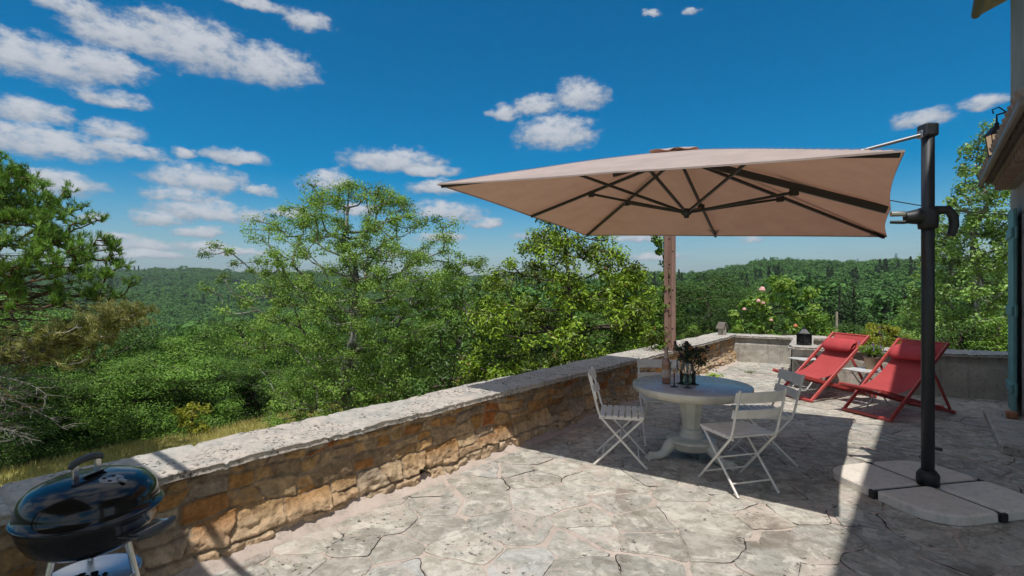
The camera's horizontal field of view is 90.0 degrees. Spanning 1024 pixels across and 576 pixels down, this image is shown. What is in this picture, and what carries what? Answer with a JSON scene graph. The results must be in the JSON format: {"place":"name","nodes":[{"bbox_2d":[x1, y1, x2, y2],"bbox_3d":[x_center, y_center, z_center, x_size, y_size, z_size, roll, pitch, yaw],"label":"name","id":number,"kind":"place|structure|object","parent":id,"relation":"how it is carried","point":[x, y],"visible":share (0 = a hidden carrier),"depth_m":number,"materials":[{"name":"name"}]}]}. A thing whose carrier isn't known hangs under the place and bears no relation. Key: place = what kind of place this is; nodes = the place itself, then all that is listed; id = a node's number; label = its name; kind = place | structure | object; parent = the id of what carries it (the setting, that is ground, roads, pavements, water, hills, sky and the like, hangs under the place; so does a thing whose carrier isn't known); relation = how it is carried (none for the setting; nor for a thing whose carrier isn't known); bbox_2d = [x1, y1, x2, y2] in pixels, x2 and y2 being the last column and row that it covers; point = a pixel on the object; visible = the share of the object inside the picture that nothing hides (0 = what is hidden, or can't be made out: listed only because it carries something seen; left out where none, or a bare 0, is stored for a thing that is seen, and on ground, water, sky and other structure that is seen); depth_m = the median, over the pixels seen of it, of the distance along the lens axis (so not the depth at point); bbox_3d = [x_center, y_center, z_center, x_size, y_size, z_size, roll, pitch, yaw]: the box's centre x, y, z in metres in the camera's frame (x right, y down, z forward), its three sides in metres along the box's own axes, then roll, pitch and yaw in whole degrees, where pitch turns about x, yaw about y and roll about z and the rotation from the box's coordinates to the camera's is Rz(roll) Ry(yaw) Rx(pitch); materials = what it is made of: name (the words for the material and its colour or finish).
{"place":"outdoors","nodes":[
{"label":"outdoors","id":0,"kind":"place"},
{"bbox_2d":[0,379,466,486],"bbox_3d":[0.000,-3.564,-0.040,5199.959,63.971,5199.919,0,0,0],"label":"ground","id":1,"kind":"structure","parent":0,"point":[49,470],"depth_m":13.88,"materials":[{"name":"green plant"}]},
{"bbox_2d":[0,359,88,468],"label":"woodland tree","id":2,"kind":"object","parent":1,"relation":"on","point":[16,446],"visible":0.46,"depth_m":13.99,"materials":[{"name":"green plant"}]},
{"bbox_2d":[0,291,121,467],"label":"woodland tree","id":3,"kind":"object","parent":1,"relation":"on","point":[20,323],"visible":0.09,"depth_m":16.52,"materials":[{"name":"green plant"}]},
{"bbox_2d":[0,150,143,416],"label":"pine tree","id":4,"kind":"object","parent":1,"relation":"on","point":[15,204],"visible":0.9,"depth_m":11.45,"materials":[{"name":"green plant"}]},
{"bbox_2d":[0,368,144,468],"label":"woodland tree","id":5,"kind":"object","parent":1,"relation":"on","point":[84,437],"visible":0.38,"depth_m":14.61,"materials":[{"name":"green plant"}]},
{"bbox_2d":[0,295,159,444],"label":"dying pine","id":6,"kind":"object","parent":1,"relation":"on","point":[108,321],"visible":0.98,"depth_m":10.95,"materials":[{"name":"green plant"}]},
{"bbox_2d":[0,374,163,465],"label":"woodland tree","id":7,"kind":"object","parent":1,"relation":"on","point":[110,440],"visible":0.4,"depth_m":15.13,"materials":[{"name":"green plant"}]},
{"bbox_2d":[1,308,184,457],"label":"woodland tree","id":8,"kind":"object","parent":1,"relation":"on","point":[136,341],"visible":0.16,"depth_m":17.93,"materials":[{"name":"green plant"}]},
{"bbox_2d":[93,253,101,304],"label":"conifer","id":9,"kind":"object","parent":1,"relation":"on","point":[97,278],"visible":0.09,"depth_m":299.76,"materials":[{"name":"green plant"}]},
{"bbox_2d":[104,266,113,303],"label":"conifer","id":10,"kind":"object","parent":1,"relation":"on","point":[110,280],"visible":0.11,"depth_m":319.86,"materials":[{"name":"green plant"}]},
{"bbox_2d":[49,357,206,453],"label":"woodland tree","id":11,"kind":"object","parent":1,"relation":"on","point":[124,372],"visible":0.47,"depth_m":16.04,"materials":[{"name":"green plant"}]},
{"bbox_2d":[105,325,164,353],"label":"woodland tree","id":12,"kind":"object","parent":1,"relation":"on","point":[141,333],"visible":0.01,"depth_m":33.26,"materials":[{"name":"green plant"}]},
{"bbox_2d":[78,326,261,439],"bbox_3d":[-13.883,3.979,19.760,7.360,4.950,5.889,0,0,11],"label":"woodland tree","id":13,"kind":"object","parent":1,"relation":"on","point":[175,346],"visible":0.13,"depth_m":19.36,"materials":[{"name":"green plant"}]},
{"bbox_2d":[86,349,256,446],"bbox_3d":[-11.657,3.862,17.554,5.249,3.560,5.806,0,0,-25],"label":"woodland tree","id":14,"kind":"object","parent":1,"relation":"on","point":[159,365],"visible":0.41,"depth_m":17.08,"materials":[{"name":"green plant"}]},
{"bbox_2d":[171,401,213,432],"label":"yellow sapling","id":15,"kind":"object","parent":1,"relation":"on","point":[193,411],"visible":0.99,"depth_m":15.54,"materials":[{"name":"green plant"}]},
{"bbox_2d":[120,319,270,434],"bbox_3d":[-12.970,3.916,21.271,6.227,5.236,6.642,0,0,-3],"label":"woodland tree","id":16,"kind":"object","parent":1,"relation":"on","point":[206,333],"visible":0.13,"depth_m":20.63,"materials":[{"name":"green plant"}]},
{"bbox_2d":[150,351,287,432],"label":"woodland tree","id":17,"kind":"object","parent":1,"relation":"on","point":[241,382],"visible":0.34,"depth_m":18.50,"materials":[{"name":"green plant"}]},
{"bbox_2d":[178,315,274,360],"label":"woodland tree","id":18,"kind":"object","parent":1,"relation":"on","point":[223,319],"visible":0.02,"depth_m":35.98,"materials":[{"name":"green plant"}]},
{"bbox_2d":[177,318,311,417],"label":"woodland tree","id":19,"kind":"object","parent":1,"relation":"on","point":[235,325],"visible":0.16,"depth_m":22.81,"materials":[{"name":"green plant"}]},
{"bbox_2d":[182,357,318,427],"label":"woodland tree","id":20,"kind":"object","parent":1,"relation":"on","point":[253,394],"visible":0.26,"depth_m":19.72,"materials":[{"name":"green plant"}]},
{"bbox_2d":[242,307,324,410],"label":"woodland tree","id":21,"kind":"object","parent":1,"relation":"on","point":[289,314],"visible":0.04,"depth_m":37.83,"materials":[{"name":"green plant"}]},
{"bbox_2d":[233,328,360,418],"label":"woodland tree","id":22,"kind":"object","parent":1,"relation":"on","point":[309,371],"visible":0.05,"depth_m":23.57,"materials":[{"name":"green plant"}]},
{"bbox_2d":[256,369,390,426],"bbox_3d":[-4.662,3.156,12.735,2.992,2.284,2.870,0,0,40],"label":"twiggy bush","id":23,"kind":"object","parent":1,"relation":"on","point":[323,400],"visible":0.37,"depth_m":12.52,"materials":[{"name":"green plant"}]},
{"bbox_2d":[194,174,488,427],"bbox_3d":[-4.401,0.622,14.140,7.552,7.289,5.468,0,0,0],"label":"airy tree","id":24,"kind":"object","parent":1,"relation":"on","point":[367,307],"visible":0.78,"depth_m":13.33,"materials":[{"name":"green plant"}]},
{"bbox_2d":[295,320,420,405],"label":"woodland tree","id":25,"kind":"object","parent":1,"relation":"on","point":[358,343],"visible":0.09,"depth_m":27.80,"materials":[{"name":"green plant"}]},
{"bbox_2d":[0,332,739,575],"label":"stone wall","id":26,"kind":"structure","parent":1,"relation":"on","point":[229,501],"depth_m":3.66,"materials":[{"name":"beige stone"}]},
{"bbox_2d":[662,236,675,350],"bbox_3d":[2.584,-0.385,8.421,0.260,2.800,0.220,0,0,10],"label":"drilled post","id":27,"kind":"object","parent":26,"relation":"on","point":[669,299],"visible":0.66,"depth_m":8.36,"materials":[{"name":"brown wood"}]},
{"bbox_2d":[650,236,670,349],"bbox_3d":[2.449,0.138,8.463,0.365,3.557,0.337,0,0,0],"label":"climbing ivy","id":28,"kind":"object","parent":27,"relation":"attached to","point":[658,243],"visible":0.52,"depth_m":8.43,"materials":[{"name":"green plant"}]},
{"bbox_2d":[716,322,728,334],"bbox_3d":[4.478,0.860,10.904,0.212,0.270,0.170,0,0,-35],"label":"birdhouse","id":29,"kind":"object","parent":26,"relation":"on","point":[721,327],"visible":1,"depth_m":10.87,"materials":[{"name":"grey wood"}]},
{"bbox_2d":[349,334,461,406],"bbox_3d":[-2.743,2.752,13.257,3.077,3.135,2.527,0,0,0],"label":"bush","id":30,"kind":"object","parent":1,"relation":"on","point":[401,351],"visible":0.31,"depth_m":12.88,"materials":[{"name":"green plant"}]},
{"bbox_2d":[351,318,465,386],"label":"woodland tree","id":31,"kind":"object","parent":1,"relation":"on","point":[413,346],"visible":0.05,"depth_m":30.16,"materials":[{"name":"green plant"}]},
{"bbox_2d":[401,256,521,394],"bbox_3d":[-1.323,1.640,14.642,3.862,5.118,3.710,0,0,0],"label":"young tree","id":32,"kind":"object","parent":1,"relation":"on","point":[462,277],"visible":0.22,"depth_m":14.42,"materials":[{"name":"green plant"}]},
{"bbox_2d":[397,286,540,399],"bbox_3d":[-1.006,2.094,11.399,3.410,4.303,3.019,0,0,0],"label":"laurel bush","id":33,"kind":"object","parent":1,"relation":"on","point":[444,379],"visible":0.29,"depth_m":11.17,"materials":[{"name":"green plant"}]},
{"bbox_2d":[415,303,524,379],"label":"woodland tree","id":34,"kind":"object","parent":1,"relation":"on","point":[463,338],"visible":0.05,"depth_m":29.69,"materials":[{"name":"green plant"}]},
{"bbox_2d":[0,256,1007,463],"bbox_3d":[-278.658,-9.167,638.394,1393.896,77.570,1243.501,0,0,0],"label":"wood","id":35,"kind":"object","parent":1,"relation":"on","point":[175,297],"visible":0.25,"depth_m":262.76,"materials":[{"name":"green plant"}]},
{"bbox_2d":[478,299,599,365],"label":"woodland tree","id":36,"kind":"object","parent":1,"relation":"on","point":[557,346],"visible":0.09,"depth_m":29.38,"materials":[{"name":"green plant"}]},
{"bbox_2d":[454,218,723,385],"bbox_3d":[1.478,1.190,10.360,5.230,5.721,5.194,0,0,0],"label":"magnolia tree","id":37,"kind":"object","parent":1,"relation":"on","point":[629,278],"visible":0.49,"depth_m":9.54,"materials":[{"name":"green plant"}]},
{"bbox_2d":[563,301,654,357],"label":"woodland tree","id":38,"kind":"object","parent":1,"relation":"on","point":[591,336],"visible":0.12,"depth_m":29.89,"materials":[{"name":"green plant"}]},
{"bbox_2d":[601,293,697,348],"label":"garden tree","id":39,"kind":"object","parent":1,"relation":"on","point":[677,313],"visible":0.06,"depth_m":33.27,"materials":[{"name":"green plant"}]},
{"bbox_2d":[633,280,728,345],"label":"garden tree","id":40,"kind":"object","parent":1,"relation":"on","point":[700,312],"visible":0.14,"depth_m":34.86,"materials":[{"name":"green plant"}]},
{"bbox_2d":[678,324,715,338],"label":"fern bush","id":41,"kind":"object","parent":1,"relation":"on","point":[694,328],"visible":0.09,"depth_m":15.60,"materials":[{"name":"green plant"}]},
{"bbox_2d":[650,269,793,340],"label":"garden tree","id":42,"kind":"object","parent":1,"relation":"on","point":[698,289],"visible":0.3,"depth_m":32.13,"materials":[{"name":"green plant"}]},
{"bbox_2d":[691,288,783,333],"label":"garden tree","id":43,"kind":"object","parent":1,"relation":"on","point":[725,301],"visible":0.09,"depth_m":37.27,"materials":[{"name":"green plant"}]},
{"bbox_2d":[742,322,789,335],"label":"hedge bush","id":44,"kind":"object","parent":1,"relation":"on","point":[767,325],"visible":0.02,"depth_m":19.77,"materials":[{"name":"green plant"}]},
{"bbox_2d":[728,274,821,335],"bbox_3d":[6.288,0.750,12.502,2.271,2.210,1.406,0,0,0],"label":"rose bush","id":45,"kind":"object","parent":1,"relation":"on","point":[776,285],"visible":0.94,"depth_m":12.28,"materials":[{"name":"green plant"}]},
{"bbox_2d":[730,333,832,363],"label":"end wall","id":46,"kind":"structure","parent":1,"relation":"on","point":[764,348],"depth_m":10.89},
{"bbox_2d":[741,311,832,331],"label":"garden tree","id":47,"kind":"object","parent":1,"relation":"on","point":[787,321],"visible":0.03,"depth_m":39.22,"materials":[{"name":"green plant"}]},
{"bbox_2d":[788,336,813,371],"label":"return wall","id":48,"kind":"structure","parent":1,"relation":"on","point":[793,341],"depth_m":9.31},
{"bbox_2d":[787,307,839,336],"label":"box bush","id":49,"kind":"object","parent":1,"relation":"on","point":[819,320],"visible":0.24,"depth_m":12.68,"materials":[{"name":"green plant"}]},
{"bbox_2d":[776,320,859,334],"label":"garden tree","id":50,"kind":"object","parent":1,"relation":"on","point":[833,325],"visible":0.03,"depth_m":35.49,"materials":[{"name":"green plant"}]},
{"bbox_2d":[835,312,837,331],"bbox_3d":[9.191,1.346,14.499,0.069,1.351,0.065,0,0,23],"label":"wooden stake","id":51,"kind":"object","parent":1,"relation":"on","point":[836,322],"visible":0.41,"depth_m":14.48,"materials":[{"name":"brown wood"}]},
{"bbox_2d":[816,320,873,343],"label":"hedge bush","id":52,"kind":"object","parent":1,"relation":"on","point":[848,328],"visible":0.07,"depth_m":21.70,"materials":[{"name":"green plant"}]},
{"bbox_2d":[821,279,869,333],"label":"conifer","id":53,"kind":"object","parent":1,"relation":"on","point":[843,313],"visible":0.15,"depth_m":43.81,"materials":[{"name":"green plant"}]},
{"bbox_2d":[834,282,878,332],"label":"conifer","id":54,"kind":"object","parent":1,"relation":"on","point":[854,306],"visible":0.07,"depth_m":44.81,"materials":[{"name":"green plant"}]},
{"bbox_2d":[852,324,876,334],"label":"garden tree","id":55,"kind":"object","parent":1,"relation":"on","point":[863,330],"visible":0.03,"depth_m":38.54,"materials":[{"name":"green plant"}]},
{"bbox_2d":[849,322,910,347],"bbox_3d":[8.460,1.349,11.625,1.969,1.149,1.782,0,0,0],"label":"yellow shrub","id":56,"kind":"object","parent":1,"relation":"on","point":[890,341],"visible":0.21,"depth_m":11.60,"materials":[{"name":"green plant"}]},
{"bbox_2d":[860,287,903,324],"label":"conifer","id":57,"kind":"object","parent":1,"relation":"on","point":[884,310],"visible":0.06,"depth_m":46.86,"materials":[{"name":"green plant"}]},
{"bbox_2d":[864,328,920,347],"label":"grey green bush","id":58,"kind":"object","parent":1,"relation":"on","point":[910,334],"visible":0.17,"depth_m":13.42,"materials":[{"name":"green plant"}]},
{"bbox_2d":[875,323,920,338],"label":"hedge bush","id":59,"kind":"object","parent":1,"relation":"on","point":[892,325],"visible":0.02,"depth_m":21.19,"materials":[{"name":"green plant"}]},
{"bbox_2d":[789,344,1007,400],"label":"end wall","id":60,"kind":"structure","parent":1,"relation":"on","point":[980,374],"depth_m":7.44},
{"bbox_2d":[796,325,811,344],"bbox_3d":[4.814,0.767,8.436,0.207,0.321,0.207,0,0,0],"label":"garden lantern","id":61,"kind":"object","parent":60,"relation":"on","point":[803,336],"visible":1,"depth_m":8.39,"materials":[{"name":"black metal"}]},
{"bbox_2d":[889,287,909,320],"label":"conifer","id":62,"kind":"object","parent":1,"relation":"on","point":[904,295],"visible":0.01,"depth_m":49.07,"materials":[{"name":"green plant"}]},
{"bbox_2d":[884,300,964,336],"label":"garden tree","id":63,"kind":"object","parent":1,"relation":"on","point":[909,319],"visible":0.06,"depth_m":36.85,"materials":[{"name":"green plant"}]},
{"bbox_2d":[897,207,1007,346],"bbox_3d":[14.612,-0.118,16.958,2.885,5.173,3.018,0,0,-43],"label":"poplar tree","id":64,"kind":"object","parent":1,"relation":"on","point":[915,293],"visible":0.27,"depth_m":16.90,"materials":[{"name":"green plant"}]},
{"bbox_2d":[914,119,1009,347],"bbox_3d":[13.667,-1.385,15.097,3.362,7.044,3.369,0,0,40],"label":"poplar tree","id":65,"kind":"object","parent":1,"relation":"on","point":[978,260],"visible":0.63,"depth_m":14.87,"materials":[{"name":"green plant"}]},
{"bbox_2d":[919,318,1007,350],"bbox_3d":[11.947,1.445,13.598,1.824,1.296,1.683,0,0,0],"label":"dark bush","id":66,"kind":"object","parent":1,"relation":"on","point":[968,330],"visible":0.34,"depth_m":13.41,"materials":[{"name":"green plant"}]},
{"bbox_2d":[963,315,1007,350],"bbox_3d":[12.351,1.377,12.939,1.352,1.377,1.246,0,0,0],"label":"leafy bush","id":67,"kind":"object","parent":1,"relation":"on","point":[1002,335],"visible":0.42,"depth_m":12.97,"materials":[{"name":"green plant"}]},
{"bbox_2d":[0,0,1009,278],"label":"sky","id":68,"kind":"structure","parent":0,"point":[179,121],"materials":[{"name":"blue"}]},
{"bbox_2d":[210,361,1023,575],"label":"terrace floor","id":69,"kind":"structure","parent":0,"point":[561,504],"depth_m":3.60,"materials":[{"name":"grey stone"}]},
{"bbox_2d":[5,452,176,575],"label":"kettle grill","id":70,"kind":"object","parent":69,"relation":"on","point":[85,521],"visible":1,"depth_m":2.04,"materials":[{"name":"black metal"}]},
{"bbox_2d":[588,366,647,469],"bbox_3d":[0.971,1.174,4.725,0.533,0.827,0.444,0,0,13],"label":"bistro chair","id":71,"kind":"object","parent":69,"relation":"on","point":[595,387],"visible":0.99,"depth_m":4.61,"materials":[{"name":"beige paint"}]},
{"bbox_2d":[637,358,681,446],"bbox_3d":[1.565,1.174,5.345,0.444,0.827,0.533,0,0,6],"label":"bistro chair","id":72,"kind":"object","parent":69,"relation":"on","point":[649,363],"visible":0.56,"depth_m":5.52,"materials":[{"name":"beige paint"}]},
{"bbox_2d":[633,374,753,470],"bbox_3d":[1.684,1.249,4.810,1.072,0.698,1.072,0,0,0],"label":"pedestal table","id":73,"kind":"object","parent":69,"relation":"on","point":[690,437],"visible":0.94,"depth_m":4.68,"materials":[{"name":"grey paint"}]},
{"bbox_2d":[662,348,670,383],"bbox_3d":[1.456,0.732,4.832,0.081,0.337,0.081,0,0,0],"label":"wine bottle","id":74,"kind":"object","parent":73,"relation":"on","point":[666,375],"visible":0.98,"depth_m":4.80,"materials":[{"name":"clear glass"}]},
{"bbox_2d":[670,362,678,386],"bbox_3d":[1.477,0.788,4.660,0.078,0.220,0.078,0,0,0],"label":"wine glass","id":75,"kind":"object","parent":73,"relation":"on","point":[674,373],"visible":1,"depth_m":4.66,"materials":[{"name":"clear glass"}]},
{"bbox_2d":[676,360,683,383],"bbox_3d":[1.583,0.788,4.816,0.078,0.220,0.078,0,0,0],"label":"wine glass","id":76,"kind":"object","parent":73,"relation":"on","point":[680,382],"visible":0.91,"depth_m":4.81,"materials":[{"name":"clear glass"}]},
{"bbox_2d":[683,363,691,387],"bbox_3d":[1.584,0.788,4.615,0.078,0.220,0.078,0,0,0],"label":"wine glass","id":77,"kind":"object","parent":73,"relation":"on","point":[687,386],"visible":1,"depth_m":4.62,"materials":[{"name":"clear glass"}]},
{"bbox_2d":[672,341,709,384],"bbox_3d":[1.672,0.695,4.799,0.342,0.410,0.407,0,0,0],"label":"flower jar","id":78,"kind":"object","parent":73,"relation":"on","point":[687,355],"visible":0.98,"depth_m":4.76,"materials":[{"name":"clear glass"}]},
{"bbox_2d":[691,360,698,384],"bbox_3d":[1.705,0.788,4.768,0.078,0.220,0.078,0,0,0],"label":"wine glass","id":79,"kind":"object","parent":73,"relation":"on","point":[694,383],"visible":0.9,"depth_m":4.77,"materials":[{"name":"clear glass"}]},
{"bbox_2d":[437,123,1007,522],"bbox_3d":[1.868,0.124,4.754,3.915,2.928,3.340,0,0,33],"label":"cantilever parasol","id":80,"kind":"object","parent":69,"relation":"on","point":[716,192],"visible":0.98,"depth_m":4.70,"materials":[{"name":"beige fabric"}]},
{"bbox_2d":[698,388,786,498],"bbox_3d":[1.827,1.174,4.086,0.444,0.827,0.533,0,0,-15],"label":"bistro chair","id":81,"kind":"object","parent":69,"relation":"on","point":[730,430],"visible":1,"depth_m":3.96,"materials":[{"name":"beige paint"}]},
{"bbox_2d":[728,367,804,466],"bbox_3d":[2.345,1.174,4.737,0.533,0.827,0.444,0,0,4],"label":"bistro chair","id":82,"kind":"object","parent":69,"relation":"on","point":[794,377],"visible":0.7,"depth_m":4.71,"materials":[{"name":"beige paint"}]},
{"bbox_2d":[788,357,826,389],"bbox_3d":[4.724,1.348,8.115,0.540,0.474,0.350,0,0,-14],"label":"side table","id":83,"kind":"object","parent":69,"relation":"on","point":[802,358],"visible":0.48,"depth_m":8.07,"materials":[{"name":"grey paint"}]},
{"bbox_2d":[773,332,876,401],"bbox_3d":[4.574,1.132,7.512,1.299,0.913,0.674,0,0,-14],"label":"deckchair","id":84,"kind":"object","parent":69,"relation":"on","point":[840,351],"visible":0.77,"depth_m":7.49,"materials":[{"name":"red fabric"}]},
{"bbox_2d":[842,367,888,406],"bbox_3d":[4.891,1.348,7.013,0.540,0.474,0.350,0,0,-15],"label":"side table","id":85,"kind":"object","parent":69,"relation":"on","point":[861,370],"visible":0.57,"depth_m":6.98,"materials":[{"name":"grey paint"}]},
{"bbox_2d":[858,341,885,369],"bbox_3d":[4.928,0.921,7.030,0.327,0.378,0.294,0,0,0],"label":"lavender pot","id":86,"kind":"object","parent":85,"relation":"on","point":[872,360],"visible":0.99,"depth_m":6.97,"materials":[{"name":"ceramic"}]},
{"bbox_2d":[833,463,921,495],"bbox_3d":[2.909,1.550,4.178,0.495,0.067,0.495,0,0,-12],"label":"parasol weight","id":87,"kind":"object","parent":69,"relation":"on","point":[863,478],"visible":0.94,"depth_m":4.10,"materials":[{"name":"grey concrete"}]},
{"bbox_2d":[838,338,955,421],"bbox_3d":[4.882,1.132,6.508,1.299,0.913,0.674,0,0,-18],"label":"deckchair","id":88,"kind":"object","parent":69,"relation":"on","point":[900,372],"visible":0.81,"depth_m":6.53,"materials":[{"name":"red fabric"}]},
{"bbox_2d":[874,460,974,483],"bbox_3d":[3.433,1.550,4.286,0.495,0.067,0.495,0,0,-12],"label":"parasol weight","id":89,"kind":"object","parent":69,"relation":"on","point":[908,469],"visible":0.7,"depth_m":4.26,"materials":[{"name":"grey concrete"}]},
{"bbox_2d":[878,486,997,525],"bbox_3d":[3.017,1.550,3.654,0.495,0.067,0.495,0,0,-12],"label":"parasol weight","id":90,"kind":"object","parent":69,"relation":"on","point":[932,504],"visible":1,"depth_m":3.57,"materials":[{"name":"grey concrete"}]},
{"bbox_2d":[937,481,1023,520],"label":"parasol weight","id":91,"kind":"object","parent":69,"relation":"on","point":[1001,499],"visible":0.87,"depth_m":3.74,"materials":[{"name":"grey concrete"}]},
{"bbox_2d":[971,0,1023,456],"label":"stone house","id":92,"kind":"structure","parent":69,"relation":"on","point":[1002,167],"depth_m":5.96,"materials":[{"name":"grey stone"}]},
{"bbox_2d":[984,107,1006,156],"bbox_3d":[5.127,-1.634,5.306,0.359,0.518,0.182,0,0,39],"label":"wall lantern","id":93,"kind":"object","parent":92,"relation":"attached to","point":[989,136],"depth_m":5.35,"materials":[{"name":"black metal"}]},
{"bbox_2d":[890,200,1007,214],"bbox_3d":[11.505,-2.071,12.500,5.877,0.755,0.026,0,0,10],"label":"power cable","id":94,"kind":"object","parent":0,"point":[955,210],"visible":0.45,"depth_m":12.55,"materials":[{"name":"black rubber"}]},
{"bbox_2d":[1005,410,1017,418],"bbox_3d":[5.751,1.458,5.894,0.100,0.070,0.120,0,0,39],"label":"wood block","id":95,"kind":"object","parent":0,"point":[1012,414],"depth_m":5.86,"materials":[{"name":"brown wood"}]}
]}

